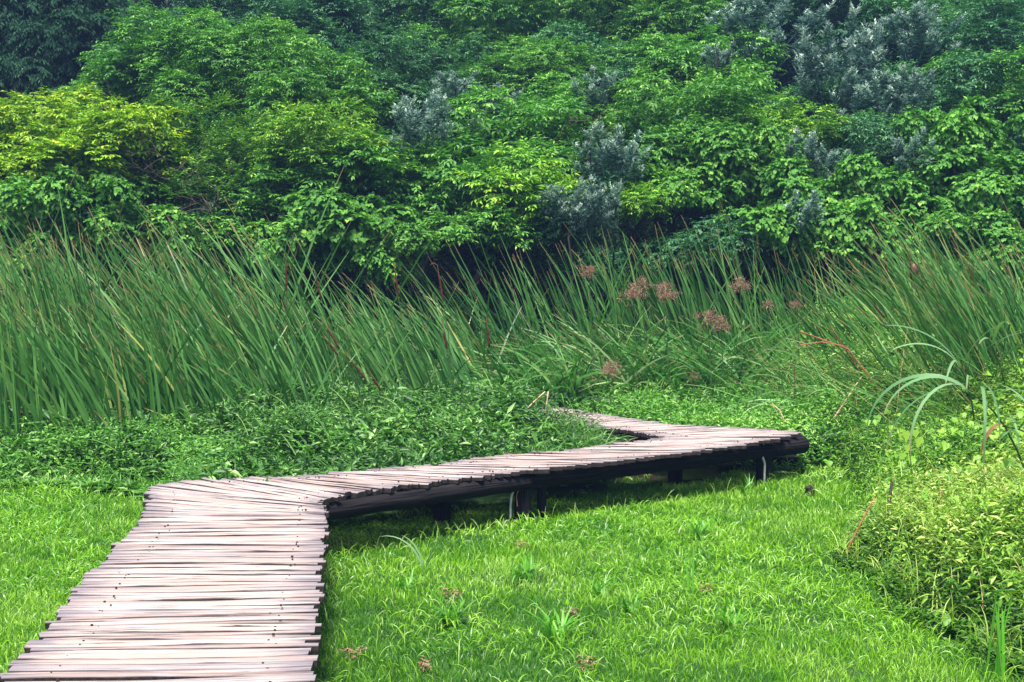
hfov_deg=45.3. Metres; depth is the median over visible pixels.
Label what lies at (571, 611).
leaf litter
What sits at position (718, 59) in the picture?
silver shrub
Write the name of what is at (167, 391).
cattail clump
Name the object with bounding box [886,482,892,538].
dry stalk
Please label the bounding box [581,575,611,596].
grass tuft
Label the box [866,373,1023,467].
giant cane
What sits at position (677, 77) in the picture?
tree
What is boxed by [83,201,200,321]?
vine shrub
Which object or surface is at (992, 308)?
cattail clump
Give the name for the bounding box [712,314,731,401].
papyrus sedge
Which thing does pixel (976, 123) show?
vine shrub
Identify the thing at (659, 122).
tree
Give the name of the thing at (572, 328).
sedge clump
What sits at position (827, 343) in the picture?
dry stalk
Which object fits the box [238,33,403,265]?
tree
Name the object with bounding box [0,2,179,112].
tree
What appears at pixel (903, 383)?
grass clump
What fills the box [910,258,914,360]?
cattail
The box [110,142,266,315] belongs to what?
tree
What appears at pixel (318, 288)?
cattail
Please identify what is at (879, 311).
cattail
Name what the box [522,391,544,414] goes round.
dry stalk
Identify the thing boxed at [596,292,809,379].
sedge clump
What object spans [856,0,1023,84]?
tree
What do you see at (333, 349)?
cattail
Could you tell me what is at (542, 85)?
tree
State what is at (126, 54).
tree
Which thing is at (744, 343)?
sedge clump
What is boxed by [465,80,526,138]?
silver shrub
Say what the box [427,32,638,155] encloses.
tree
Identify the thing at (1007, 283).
cattail clump
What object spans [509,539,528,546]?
leaf litter
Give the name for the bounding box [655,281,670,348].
papyrus sedge
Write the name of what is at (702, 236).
tree
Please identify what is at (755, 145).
vine shrub
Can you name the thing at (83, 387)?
cattail clump
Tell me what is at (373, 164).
tree
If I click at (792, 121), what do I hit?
tree
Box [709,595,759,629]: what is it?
grass tuft
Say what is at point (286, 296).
cattail
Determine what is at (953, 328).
cattail clump
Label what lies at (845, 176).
vine shrub
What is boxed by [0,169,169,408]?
cattail clump
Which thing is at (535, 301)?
cattail clump
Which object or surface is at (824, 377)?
grass clump
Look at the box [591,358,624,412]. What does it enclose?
papyrus sedge
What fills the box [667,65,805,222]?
tree
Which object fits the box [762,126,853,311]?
silver shrub
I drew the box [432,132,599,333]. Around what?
tree
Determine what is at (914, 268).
flower stalk
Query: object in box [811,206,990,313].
cattail clump
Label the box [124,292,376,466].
cattail clump
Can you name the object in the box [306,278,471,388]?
cattail clump
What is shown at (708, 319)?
papyrus sedge
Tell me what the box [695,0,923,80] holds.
tree
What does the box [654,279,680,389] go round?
papyrus sedge
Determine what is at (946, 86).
tree
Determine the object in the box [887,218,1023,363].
cattail clump
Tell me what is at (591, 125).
bare branch
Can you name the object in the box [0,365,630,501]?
undergrowth
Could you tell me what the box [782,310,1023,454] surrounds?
grass clump
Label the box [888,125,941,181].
silver shrub
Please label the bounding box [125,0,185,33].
tree
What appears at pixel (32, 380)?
cattail clump
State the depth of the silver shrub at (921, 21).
26.08 m
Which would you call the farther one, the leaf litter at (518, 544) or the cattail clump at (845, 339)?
the cattail clump at (845, 339)
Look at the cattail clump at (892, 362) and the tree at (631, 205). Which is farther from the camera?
the tree at (631, 205)
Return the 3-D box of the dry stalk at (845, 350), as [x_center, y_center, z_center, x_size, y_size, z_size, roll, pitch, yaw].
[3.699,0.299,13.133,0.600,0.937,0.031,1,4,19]
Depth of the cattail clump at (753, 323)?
16.51 m
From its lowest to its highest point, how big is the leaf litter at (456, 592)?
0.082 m
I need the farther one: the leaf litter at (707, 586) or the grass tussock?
the grass tussock
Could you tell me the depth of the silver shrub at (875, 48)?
23.99 m
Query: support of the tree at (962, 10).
on the ground at (558, 492)
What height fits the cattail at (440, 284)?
2.122 m
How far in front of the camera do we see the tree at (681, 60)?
26.11 m
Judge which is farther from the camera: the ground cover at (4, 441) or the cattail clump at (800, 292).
the cattail clump at (800, 292)
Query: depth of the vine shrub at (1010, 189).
19.88 m
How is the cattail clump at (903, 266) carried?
on the ground at (558, 492)
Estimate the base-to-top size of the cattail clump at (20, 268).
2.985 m
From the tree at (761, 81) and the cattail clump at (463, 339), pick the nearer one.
the cattail clump at (463, 339)
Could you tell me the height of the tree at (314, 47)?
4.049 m
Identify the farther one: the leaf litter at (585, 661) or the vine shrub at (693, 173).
the vine shrub at (693, 173)
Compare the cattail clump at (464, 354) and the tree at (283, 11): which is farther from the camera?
the tree at (283, 11)
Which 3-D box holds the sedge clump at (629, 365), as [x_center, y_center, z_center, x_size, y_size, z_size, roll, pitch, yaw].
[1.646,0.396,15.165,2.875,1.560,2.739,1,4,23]
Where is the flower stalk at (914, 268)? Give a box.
[912,261,918,331]
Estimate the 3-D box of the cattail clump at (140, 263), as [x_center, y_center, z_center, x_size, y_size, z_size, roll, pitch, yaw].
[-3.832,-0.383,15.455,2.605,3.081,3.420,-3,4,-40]
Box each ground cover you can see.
[0,399,266,498]
[559,293,1023,472]
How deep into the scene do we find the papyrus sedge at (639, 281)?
15.40 m
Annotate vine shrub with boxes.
[0,162,164,323]
[0,204,105,326]
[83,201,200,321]
[235,218,360,325]
[270,185,425,331]
[345,239,423,348]
[365,219,439,326]
[614,125,768,319]
[689,117,826,327]
[752,150,912,304]
[826,194,951,298]
[870,171,998,288]
[872,205,1022,286]
[881,94,1023,195]
[906,137,1023,291]
[951,208,1023,292]
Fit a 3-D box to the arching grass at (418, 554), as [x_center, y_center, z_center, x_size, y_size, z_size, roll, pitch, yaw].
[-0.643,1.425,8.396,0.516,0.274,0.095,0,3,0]
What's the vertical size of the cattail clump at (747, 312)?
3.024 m
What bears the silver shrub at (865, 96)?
on the ground at (558, 492)
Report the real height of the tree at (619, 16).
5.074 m
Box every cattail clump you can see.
[0,168,181,375]
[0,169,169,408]
[0,199,184,345]
[0,207,233,335]
[0,221,271,380]
[0,232,163,416]
[0,250,93,469]
[0,270,245,472]
[0,276,199,473]
[2,306,103,425]
[19,221,319,409]
[23,190,314,356]
[54,302,262,458]
[55,272,205,469]
[83,165,347,378]
[92,193,334,336]
[96,225,404,389]
[111,216,391,359]
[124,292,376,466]
[156,195,437,389]
[178,288,413,466]
[184,251,419,393]
[288,279,415,392]
[297,262,477,383]
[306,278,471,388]
[339,259,556,382]
[343,275,473,433]
[372,267,593,383]
[390,205,654,376]
[473,236,660,361]
[517,224,643,372]
[567,230,741,355]
[590,222,730,356]
[615,199,789,352]
[691,225,843,372]
[744,239,907,347]
[747,250,1004,378]
[780,257,947,373]
[790,205,1023,371]
[791,280,954,387]
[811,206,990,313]
[821,222,1021,369]
[823,281,996,419]
[829,211,1022,415]
[831,184,1010,301]
[854,242,1023,420]
[877,197,1023,338]
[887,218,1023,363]
[892,234,1023,378]
[901,219,1023,409]
[939,244,1023,307]
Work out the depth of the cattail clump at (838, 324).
14.78 m
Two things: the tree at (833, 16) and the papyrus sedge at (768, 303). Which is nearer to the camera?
the papyrus sedge at (768, 303)
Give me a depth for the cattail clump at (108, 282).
14.10 m
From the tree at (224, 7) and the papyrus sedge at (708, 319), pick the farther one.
the tree at (224, 7)
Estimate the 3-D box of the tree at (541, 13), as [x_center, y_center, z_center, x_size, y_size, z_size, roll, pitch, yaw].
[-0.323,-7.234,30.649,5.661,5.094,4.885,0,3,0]
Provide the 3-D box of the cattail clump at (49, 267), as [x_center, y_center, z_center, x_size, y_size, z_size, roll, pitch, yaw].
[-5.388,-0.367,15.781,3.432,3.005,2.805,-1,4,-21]
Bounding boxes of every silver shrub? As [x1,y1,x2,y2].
[386,84,482,320]
[431,70,480,274]
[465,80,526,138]
[536,175,614,327]
[556,174,623,337]
[570,64,617,260]
[572,121,653,339]
[699,41,738,91]
[704,0,838,87]
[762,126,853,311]
[777,188,825,313]
[792,0,889,181]
[828,65,911,144]
[876,62,937,114]
[881,0,967,96]
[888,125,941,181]
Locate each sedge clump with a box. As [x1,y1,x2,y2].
[397,318,629,413]
[438,316,669,404]
[495,306,687,401]
[498,293,722,374]
[527,311,766,416]
[569,303,799,400]
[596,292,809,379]
[616,310,810,395]
[680,316,817,385]
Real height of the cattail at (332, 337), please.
1.554 m
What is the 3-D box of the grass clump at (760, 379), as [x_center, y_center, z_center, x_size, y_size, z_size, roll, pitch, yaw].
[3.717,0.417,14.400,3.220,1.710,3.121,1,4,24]
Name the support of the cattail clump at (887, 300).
on the ground at (558, 492)
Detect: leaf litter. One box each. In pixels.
[337,644,366,657]
[417,655,432,671]
[438,588,463,601]
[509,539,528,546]
[560,605,580,617]
[573,655,602,670]
[697,582,714,593]
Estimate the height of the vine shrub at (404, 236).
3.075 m
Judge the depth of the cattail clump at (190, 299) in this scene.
13.42 m
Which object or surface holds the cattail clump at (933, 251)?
on the ground at (558, 492)
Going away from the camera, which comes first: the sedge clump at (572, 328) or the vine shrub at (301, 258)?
the sedge clump at (572, 328)
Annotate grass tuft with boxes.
[43,516,62,531]
[389,567,422,592]
[422,589,481,627]
[499,550,546,582]
[517,596,596,642]
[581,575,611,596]
[616,582,651,614]
[679,515,720,540]
[684,541,693,596]
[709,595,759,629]
[734,475,753,493]
[986,594,1011,680]
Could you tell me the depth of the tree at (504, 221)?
19.82 m
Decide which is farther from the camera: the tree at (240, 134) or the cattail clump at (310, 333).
the tree at (240, 134)
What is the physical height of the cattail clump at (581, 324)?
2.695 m
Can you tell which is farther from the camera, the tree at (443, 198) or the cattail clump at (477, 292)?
the tree at (443, 198)
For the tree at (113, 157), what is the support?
on the ground at (558, 492)
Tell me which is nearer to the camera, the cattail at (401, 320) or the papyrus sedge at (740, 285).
the cattail at (401, 320)
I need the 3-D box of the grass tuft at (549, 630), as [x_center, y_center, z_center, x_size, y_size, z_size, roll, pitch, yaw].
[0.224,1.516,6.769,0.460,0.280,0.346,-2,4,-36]
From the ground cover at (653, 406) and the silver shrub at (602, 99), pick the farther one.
the silver shrub at (602, 99)
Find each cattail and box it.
[217,341,269,388]
[282,254,287,367]
[309,268,335,393]
[321,318,361,400]
[322,333,361,406]
[344,352,387,407]
[366,367,394,411]
[394,266,406,390]
[430,263,450,366]
[442,322,454,406]
[486,317,493,389]
[867,297,909,361]
[883,252,894,337]
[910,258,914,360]
[965,256,974,286]
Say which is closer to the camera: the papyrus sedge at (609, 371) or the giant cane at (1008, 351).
the giant cane at (1008, 351)
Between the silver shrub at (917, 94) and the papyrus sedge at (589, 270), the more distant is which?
the silver shrub at (917, 94)
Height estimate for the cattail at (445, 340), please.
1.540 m
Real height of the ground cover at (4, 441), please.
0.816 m
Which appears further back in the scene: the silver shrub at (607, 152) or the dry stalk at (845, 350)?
the silver shrub at (607, 152)
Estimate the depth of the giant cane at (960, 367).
10.66 m
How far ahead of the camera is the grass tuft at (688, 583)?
7.69 m
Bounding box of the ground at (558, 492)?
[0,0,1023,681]
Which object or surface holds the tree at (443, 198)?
on the ground at (558, 492)
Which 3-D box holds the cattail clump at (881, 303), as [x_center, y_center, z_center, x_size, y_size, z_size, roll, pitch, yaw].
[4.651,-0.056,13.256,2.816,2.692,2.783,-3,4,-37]
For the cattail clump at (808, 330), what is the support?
on the ground at (558, 492)
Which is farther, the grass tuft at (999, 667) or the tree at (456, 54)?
the tree at (456, 54)
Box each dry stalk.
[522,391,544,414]
[800,331,878,396]
[800,342,847,367]
[830,325,864,380]
[833,377,861,419]
[845,498,874,554]
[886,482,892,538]
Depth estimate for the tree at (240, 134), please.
20.89 m
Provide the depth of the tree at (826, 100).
24.99 m
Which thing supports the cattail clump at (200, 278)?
on the ground at (558, 492)
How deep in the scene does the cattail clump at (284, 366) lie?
12.62 m
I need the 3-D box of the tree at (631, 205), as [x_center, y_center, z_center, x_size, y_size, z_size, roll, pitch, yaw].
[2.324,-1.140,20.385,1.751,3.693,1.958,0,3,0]
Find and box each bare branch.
[92,80,150,133]
[114,128,214,207]
[171,183,238,227]
[554,102,623,157]
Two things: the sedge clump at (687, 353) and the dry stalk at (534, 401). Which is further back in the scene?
the sedge clump at (687, 353)
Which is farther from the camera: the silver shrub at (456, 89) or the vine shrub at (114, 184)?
the silver shrub at (456, 89)
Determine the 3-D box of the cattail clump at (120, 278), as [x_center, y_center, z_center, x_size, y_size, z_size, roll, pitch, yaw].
[-4.362,-0.349,15.719,3.495,2.977,2.724,-2,4,-34]
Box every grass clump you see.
[675,307,881,448]
[687,302,946,456]
[724,309,969,457]
[769,324,949,456]
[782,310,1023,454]
[789,319,1016,447]
[797,314,1003,448]
[809,327,1023,466]
[818,317,1022,468]
[840,322,1023,420]
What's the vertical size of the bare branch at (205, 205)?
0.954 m
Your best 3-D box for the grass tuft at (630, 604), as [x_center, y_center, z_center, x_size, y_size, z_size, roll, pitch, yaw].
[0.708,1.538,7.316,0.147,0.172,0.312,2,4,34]
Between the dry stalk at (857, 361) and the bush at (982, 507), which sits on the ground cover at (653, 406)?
the dry stalk at (857, 361)
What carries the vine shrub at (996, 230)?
on the ground at (558, 492)
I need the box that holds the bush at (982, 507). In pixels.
[826,433,1023,676]
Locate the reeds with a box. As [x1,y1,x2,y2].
[1,273,1023,407]
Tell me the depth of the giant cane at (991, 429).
8.21 m
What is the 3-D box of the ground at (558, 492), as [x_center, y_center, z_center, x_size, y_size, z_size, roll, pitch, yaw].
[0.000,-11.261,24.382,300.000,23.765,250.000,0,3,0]
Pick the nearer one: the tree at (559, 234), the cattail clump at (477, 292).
the cattail clump at (477, 292)
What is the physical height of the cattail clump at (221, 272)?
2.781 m
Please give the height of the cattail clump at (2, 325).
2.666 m
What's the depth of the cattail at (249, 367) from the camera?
12.65 m
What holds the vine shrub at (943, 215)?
on the ground at (558, 492)
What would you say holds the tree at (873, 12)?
on the ground at (558, 492)
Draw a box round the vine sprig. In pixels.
[898,429,923,489]
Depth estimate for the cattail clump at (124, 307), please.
13.21 m
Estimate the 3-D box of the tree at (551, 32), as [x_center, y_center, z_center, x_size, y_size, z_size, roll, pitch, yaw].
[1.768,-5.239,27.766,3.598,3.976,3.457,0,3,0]
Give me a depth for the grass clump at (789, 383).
13.74 m
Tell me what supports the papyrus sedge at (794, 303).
on the ground at (558, 492)
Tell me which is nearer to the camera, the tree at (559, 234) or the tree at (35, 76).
the tree at (559, 234)
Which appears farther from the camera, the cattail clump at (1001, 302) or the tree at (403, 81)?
the tree at (403, 81)
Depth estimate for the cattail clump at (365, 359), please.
14.15 m
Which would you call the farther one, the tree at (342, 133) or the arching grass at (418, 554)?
the tree at (342, 133)
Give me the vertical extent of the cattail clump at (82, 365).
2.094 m
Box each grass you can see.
[380,531,452,568]
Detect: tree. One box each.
[0,0,159,115]
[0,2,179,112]
[0,29,92,132]
[0,82,131,282]
[0,102,213,298]
[0,138,85,296]
[55,49,193,174]
[68,0,256,208]
[71,90,198,312]
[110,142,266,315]
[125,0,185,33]
[126,88,312,298]
[127,7,331,215]
[165,0,329,31]
[182,202,280,304]
[196,162,317,324]
[210,0,388,66]
[229,40,353,186]
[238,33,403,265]
[244,93,413,330]
[283,0,480,129]
[288,127,443,328]
[313,25,462,197]
[370,0,483,27]
[372,128,516,327]
[378,27,539,132]
[388,77,603,290]
[390,0,603,68]
[415,184,548,337]
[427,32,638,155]
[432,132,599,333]
[470,0,645,39]
[496,69,624,243]
[515,179,619,336]
[525,17,661,176]
[560,0,750,116]
[562,61,778,276]
[592,30,724,119]
[604,161,702,332]
[622,21,790,119]
[633,206,774,331]
[643,0,808,66]
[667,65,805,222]
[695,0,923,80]
[695,197,836,330]
[728,88,860,282]
[750,71,925,150]
[805,0,964,79]
[815,108,945,190]
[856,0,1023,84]
[873,44,1022,134]
[915,42,1023,161]
[939,0,1023,91]
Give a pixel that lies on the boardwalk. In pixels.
(204, 579)
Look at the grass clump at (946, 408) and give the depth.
11.72 m
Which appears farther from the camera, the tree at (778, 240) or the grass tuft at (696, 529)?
the tree at (778, 240)
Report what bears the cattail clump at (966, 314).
on the ground at (558, 492)
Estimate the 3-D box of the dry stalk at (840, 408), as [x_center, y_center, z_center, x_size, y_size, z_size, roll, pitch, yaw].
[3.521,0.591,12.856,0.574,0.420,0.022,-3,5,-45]
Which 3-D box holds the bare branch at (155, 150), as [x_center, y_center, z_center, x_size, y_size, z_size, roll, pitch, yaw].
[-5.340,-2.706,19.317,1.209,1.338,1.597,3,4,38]
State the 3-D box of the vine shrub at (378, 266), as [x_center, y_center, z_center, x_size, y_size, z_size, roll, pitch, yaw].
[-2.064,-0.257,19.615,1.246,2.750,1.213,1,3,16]
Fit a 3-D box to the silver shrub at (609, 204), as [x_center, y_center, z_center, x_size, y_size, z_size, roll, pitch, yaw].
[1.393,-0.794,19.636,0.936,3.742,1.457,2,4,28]
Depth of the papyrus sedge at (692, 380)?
14.65 m
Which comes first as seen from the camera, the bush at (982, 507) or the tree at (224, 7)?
the bush at (982, 507)
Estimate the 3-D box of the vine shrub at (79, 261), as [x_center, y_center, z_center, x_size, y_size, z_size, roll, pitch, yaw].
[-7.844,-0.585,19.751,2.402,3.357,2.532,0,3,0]
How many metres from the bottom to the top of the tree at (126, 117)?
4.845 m
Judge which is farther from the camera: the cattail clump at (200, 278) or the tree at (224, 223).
the tree at (224, 223)
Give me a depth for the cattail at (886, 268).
13.59 m
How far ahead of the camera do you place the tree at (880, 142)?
21.79 m
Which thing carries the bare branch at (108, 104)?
attached to the tree at (113, 157)
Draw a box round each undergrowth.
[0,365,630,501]
[1,0,1023,345]
[306,318,802,415]
[812,349,1023,522]
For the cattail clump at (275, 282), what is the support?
on the ground at (558, 492)
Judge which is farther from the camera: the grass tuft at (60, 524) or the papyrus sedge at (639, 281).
the papyrus sedge at (639, 281)
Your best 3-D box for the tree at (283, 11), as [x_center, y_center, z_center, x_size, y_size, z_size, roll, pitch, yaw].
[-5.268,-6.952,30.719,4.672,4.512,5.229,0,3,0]
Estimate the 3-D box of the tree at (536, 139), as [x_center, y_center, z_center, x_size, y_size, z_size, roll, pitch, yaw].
[-0.505,-2.629,22.407,4.134,4.018,3.351,2,4,28]
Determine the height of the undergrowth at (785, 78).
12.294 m
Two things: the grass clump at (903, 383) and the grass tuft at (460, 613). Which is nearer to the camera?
the grass tuft at (460, 613)
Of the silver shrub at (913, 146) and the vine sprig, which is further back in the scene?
the silver shrub at (913, 146)
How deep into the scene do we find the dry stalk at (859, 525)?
8.49 m
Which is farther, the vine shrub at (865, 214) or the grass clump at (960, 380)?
the vine shrub at (865, 214)
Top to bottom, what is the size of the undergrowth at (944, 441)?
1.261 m
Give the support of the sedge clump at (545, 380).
on the ground at (558, 492)
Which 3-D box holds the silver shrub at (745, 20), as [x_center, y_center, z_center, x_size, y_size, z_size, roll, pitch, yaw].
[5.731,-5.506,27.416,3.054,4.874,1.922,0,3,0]
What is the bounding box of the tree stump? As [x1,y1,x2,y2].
[804,484,814,495]
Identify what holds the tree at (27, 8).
on the ground at (558, 492)
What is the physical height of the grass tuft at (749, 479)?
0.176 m
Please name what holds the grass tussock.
on the ground at (558, 492)
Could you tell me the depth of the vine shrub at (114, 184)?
18.97 m
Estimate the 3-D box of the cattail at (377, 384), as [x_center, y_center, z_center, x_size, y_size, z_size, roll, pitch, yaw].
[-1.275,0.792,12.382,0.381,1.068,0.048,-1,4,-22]
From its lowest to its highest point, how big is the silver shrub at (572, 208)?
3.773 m
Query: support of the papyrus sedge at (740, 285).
on the ground at (558, 492)
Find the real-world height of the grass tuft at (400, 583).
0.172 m
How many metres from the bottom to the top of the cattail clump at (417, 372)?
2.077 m
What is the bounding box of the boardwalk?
[0,406,808,681]
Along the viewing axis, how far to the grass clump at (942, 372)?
13.11 m
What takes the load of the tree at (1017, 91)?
on the ground at (558, 492)
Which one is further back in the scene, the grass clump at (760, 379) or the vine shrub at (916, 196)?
the vine shrub at (916, 196)
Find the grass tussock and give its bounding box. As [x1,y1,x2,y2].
[497,406,638,453]
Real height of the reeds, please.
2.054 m
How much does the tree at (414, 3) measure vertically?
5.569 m
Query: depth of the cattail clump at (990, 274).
14.76 m
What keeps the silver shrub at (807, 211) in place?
on the ground at (558, 492)
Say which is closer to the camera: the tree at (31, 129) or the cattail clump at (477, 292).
the cattail clump at (477, 292)
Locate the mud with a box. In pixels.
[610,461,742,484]
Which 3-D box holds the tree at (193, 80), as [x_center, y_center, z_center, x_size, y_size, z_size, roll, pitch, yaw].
[-5.538,-4.301,24.844,4.332,4.929,4.000,0,3,0]
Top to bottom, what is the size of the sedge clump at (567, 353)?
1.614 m
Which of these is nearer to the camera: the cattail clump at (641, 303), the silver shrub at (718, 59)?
the cattail clump at (641, 303)
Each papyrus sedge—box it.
[577,264,597,385]
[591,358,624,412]
[616,281,649,388]
[633,275,653,360]
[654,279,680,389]
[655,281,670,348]
[686,371,702,407]
[692,307,724,395]
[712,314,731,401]
[728,276,750,380]
[760,298,776,378]
[789,298,805,376]
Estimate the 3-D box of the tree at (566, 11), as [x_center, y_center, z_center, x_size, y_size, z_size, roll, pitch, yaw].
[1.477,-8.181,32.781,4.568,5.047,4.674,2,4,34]
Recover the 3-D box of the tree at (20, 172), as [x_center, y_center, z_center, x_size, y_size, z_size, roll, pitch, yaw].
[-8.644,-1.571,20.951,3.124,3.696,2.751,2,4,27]
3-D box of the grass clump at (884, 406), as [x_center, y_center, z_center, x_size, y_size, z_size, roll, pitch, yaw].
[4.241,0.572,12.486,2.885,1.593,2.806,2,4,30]
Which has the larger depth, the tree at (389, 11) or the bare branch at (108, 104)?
the tree at (389, 11)
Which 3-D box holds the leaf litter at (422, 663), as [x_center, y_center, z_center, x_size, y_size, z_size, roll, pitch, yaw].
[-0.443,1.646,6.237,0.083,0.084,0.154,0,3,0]
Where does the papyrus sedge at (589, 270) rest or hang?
on the ground at (558, 492)
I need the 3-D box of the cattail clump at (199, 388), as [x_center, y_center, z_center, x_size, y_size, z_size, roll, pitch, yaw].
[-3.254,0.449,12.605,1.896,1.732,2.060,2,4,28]
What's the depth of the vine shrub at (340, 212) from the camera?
19.26 m
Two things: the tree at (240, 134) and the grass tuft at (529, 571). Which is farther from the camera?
the tree at (240, 134)
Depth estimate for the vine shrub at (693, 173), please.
20.39 m
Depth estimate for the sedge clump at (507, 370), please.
14.76 m
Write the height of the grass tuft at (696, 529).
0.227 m
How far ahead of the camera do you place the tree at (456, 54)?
26.57 m
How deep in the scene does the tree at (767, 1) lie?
32.00 m
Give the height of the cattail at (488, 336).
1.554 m
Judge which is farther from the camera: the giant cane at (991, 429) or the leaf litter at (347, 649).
the giant cane at (991, 429)
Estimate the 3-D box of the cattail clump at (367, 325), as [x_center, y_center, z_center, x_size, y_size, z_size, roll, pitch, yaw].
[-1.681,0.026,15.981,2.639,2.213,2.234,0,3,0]
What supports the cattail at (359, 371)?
on the ground at (558, 492)
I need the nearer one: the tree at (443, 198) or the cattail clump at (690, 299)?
the cattail clump at (690, 299)
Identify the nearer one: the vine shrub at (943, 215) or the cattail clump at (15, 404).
the cattail clump at (15, 404)
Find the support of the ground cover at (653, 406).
on the ground at (558, 492)
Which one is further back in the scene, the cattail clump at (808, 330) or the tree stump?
the cattail clump at (808, 330)
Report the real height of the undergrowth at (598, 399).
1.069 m
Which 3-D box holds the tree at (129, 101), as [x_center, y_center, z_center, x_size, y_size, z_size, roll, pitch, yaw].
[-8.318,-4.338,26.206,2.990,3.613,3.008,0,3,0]
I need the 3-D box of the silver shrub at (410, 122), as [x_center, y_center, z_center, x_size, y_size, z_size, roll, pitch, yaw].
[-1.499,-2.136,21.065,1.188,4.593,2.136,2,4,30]
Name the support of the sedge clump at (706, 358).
on the ground at (558, 492)
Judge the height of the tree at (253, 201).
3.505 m
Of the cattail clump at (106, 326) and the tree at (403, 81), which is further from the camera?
the tree at (403, 81)
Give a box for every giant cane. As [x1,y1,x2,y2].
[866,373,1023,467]
[885,323,1020,425]
[952,321,1023,398]
[981,422,1023,452]
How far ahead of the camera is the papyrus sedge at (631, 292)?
14.60 m
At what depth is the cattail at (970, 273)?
13.36 m
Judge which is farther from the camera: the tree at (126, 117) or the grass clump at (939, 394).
the tree at (126, 117)
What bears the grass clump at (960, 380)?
on the ground at (558, 492)

